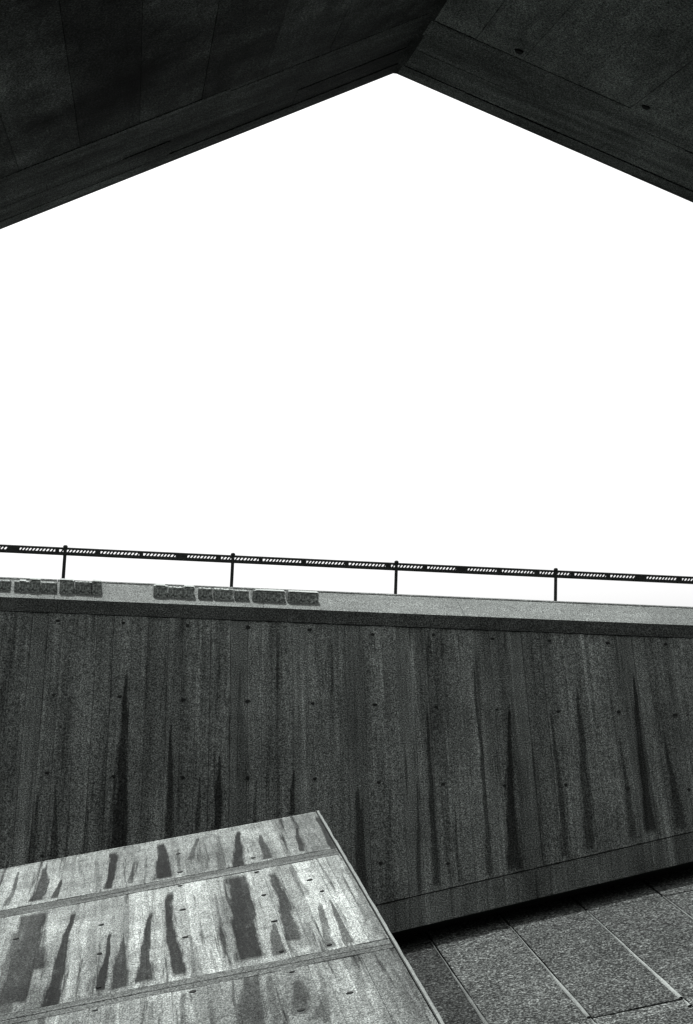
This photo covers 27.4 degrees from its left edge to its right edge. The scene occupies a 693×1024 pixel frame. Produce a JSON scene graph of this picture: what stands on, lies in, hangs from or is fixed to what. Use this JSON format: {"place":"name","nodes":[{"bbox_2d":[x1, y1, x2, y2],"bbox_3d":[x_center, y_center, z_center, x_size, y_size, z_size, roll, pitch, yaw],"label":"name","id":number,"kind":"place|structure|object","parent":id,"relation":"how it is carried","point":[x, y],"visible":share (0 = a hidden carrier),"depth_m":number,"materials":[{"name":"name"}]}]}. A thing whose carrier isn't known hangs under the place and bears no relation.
{"place":"outdoors","nodes":[
{"label":"outdoors","id":0,"kind":"place"},
{"bbox_2d":[0,74,692,606],"label":"sky","id":1,"kind":"structure","parent":0,"point":[390,318],"materials":[{"name":"white"}]},
{"label":"ground","id":2,"kind":"structure","parent":0,"visible":0},
{"bbox_2d":[395,868,692,1023],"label":"panelled terrace","id":3,"kind":"structure","parent":2,"relation":"on","point":[621,954],"depth_m":17.53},
{"bbox_2d":[0,810,443,1023],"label":"sloping slab","id":4,"kind":"structure","parent":3,"relation":"on","point":[278,921],"depth_m":12.37,"materials":[{"name":"concrete"}]},
{"bbox_2d":[0,577,692,938],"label":"battered wall","id":5,"kind":"structure","parent":3,"relation":"on","point":[440,761],"depth_m":19.95,"materials":[{"name":"concrete"}]},
{"bbox_2d":[0,580,11,590],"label":"coping block","id":6,"kind":"structure","parent":5,"relation":"on","point":[5,585],"depth_m":20.35,"materials":[{"name":"grey stone"}]},
{"bbox_2d":[14,579,30,591],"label":"coping block","id":7,"kind":"structure","parent":5,"relation":"on","point":[21,585],"depth_m":20.39,"materials":[{"name":"grey stone"}]},
{"bbox_2d":[30,578,40,591],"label":"coping block","id":8,"kind":"structure","parent":5,"relation":"on","point":[35,584],"depth_m":20.42,"materials":[{"name":"grey stone"}]},
{"bbox_2d":[41,581,56,592],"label":"coping block","id":9,"kind":"structure","parent":5,"relation":"on","point":[48,587],"depth_m":20.45,"materials":[{"name":"grey stone"}]},
{"bbox_2d":[59,578,73,593],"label":"coping block","id":10,"kind":"structure","parent":5,"relation":"on","point":[66,586],"depth_m":20.49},
{"bbox_2d":[75,581,91,594],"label":"coping block","id":11,"kind":"structure","parent":5,"relation":"on","point":[83,587],"depth_m":20.52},
{"bbox_2d":[92,580,101,594],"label":"coping block","id":12,"kind":"structure","parent":5,"relation":"on","point":[96,586],"depth_m":20.55,"materials":[{"name":"grey stone"}]},
{"bbox_2d":[153,584,167,597],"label":"coping block","id":13,"kind":"structure","parent":5,"relation":"on","point":[160,590],"depth_m":20.70,"materials":[{"name":"grey stone"}]},
{"bbox_2d":[168,586,182,597],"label":"coping block","id":14,"kind":"structure","parent":5,"relation":"on","point":[175,591],"depth_m":20.73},
{"bbox_2d":[183,585,194,598],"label":"coping block","id":15,"kind":"structure","parent":5,"relation":"on","point":[188,591],"depth_m":20.76,"materials":[{"name":"grey stone"}]},
{"bbox_2d":[198,587,211,599],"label":"coping block","id":16,"kind":"structure","parent":5,"relation":"on","point":[204,593],"depth_m":20.79,"materials":[{"name":"grey stone"}]},
{"bbox_2d":[212,588,232,599],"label":"coping block","id":17,"kind":"structure","parent":5,"relation":"on","point":[222,593],"depth_m":20.83,"materials":[{"name":"grey stone"}]},
{"bbox_2d":[233,589,248,600],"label":"coping block","id":18,"kind":"structure","parent":5,"relation":"on","point":[240,595],"depth_m":20.87,"materials":[{"name":"grey stone"}]},
{"bbox_2d":[251,589,284,602],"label":"coping block","id":19,"kind":"structure","parent":5,"relation":"on","point":[267,595],"depth_m":20.94,"materials":[{"name":"grey stone"}]},
{"bbox_2d":[285,590,318,603],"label":"coping block","id":20,"kind":"structure","parent":5,"relation":"on","point":[299,596],"depth_m":21.02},
{"bbox_2d":[0,544,692,600],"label":"railing","id":21,"kind":"object","parent":5,"relation":"on","point":[345,564],"visible":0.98,"depth_m":21.91,"materials":[{"name":"metal"}]},
{"bbox_3d":[2.504,-6.394,-5.216,40.000,29.000,31.000,3,-10,-9],"label":"concrete house","id":22,"kind":"object","parent":2,"relation":"on","visible":0},
{"bbox_2d":[0,0,692,228],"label":"gabled roof","id":23,"kind":"structure","parent":22,"relation":"attached to","point":[96,95],"depth_m":6.84,"materials":[{"name":"concrete"}]}
]}

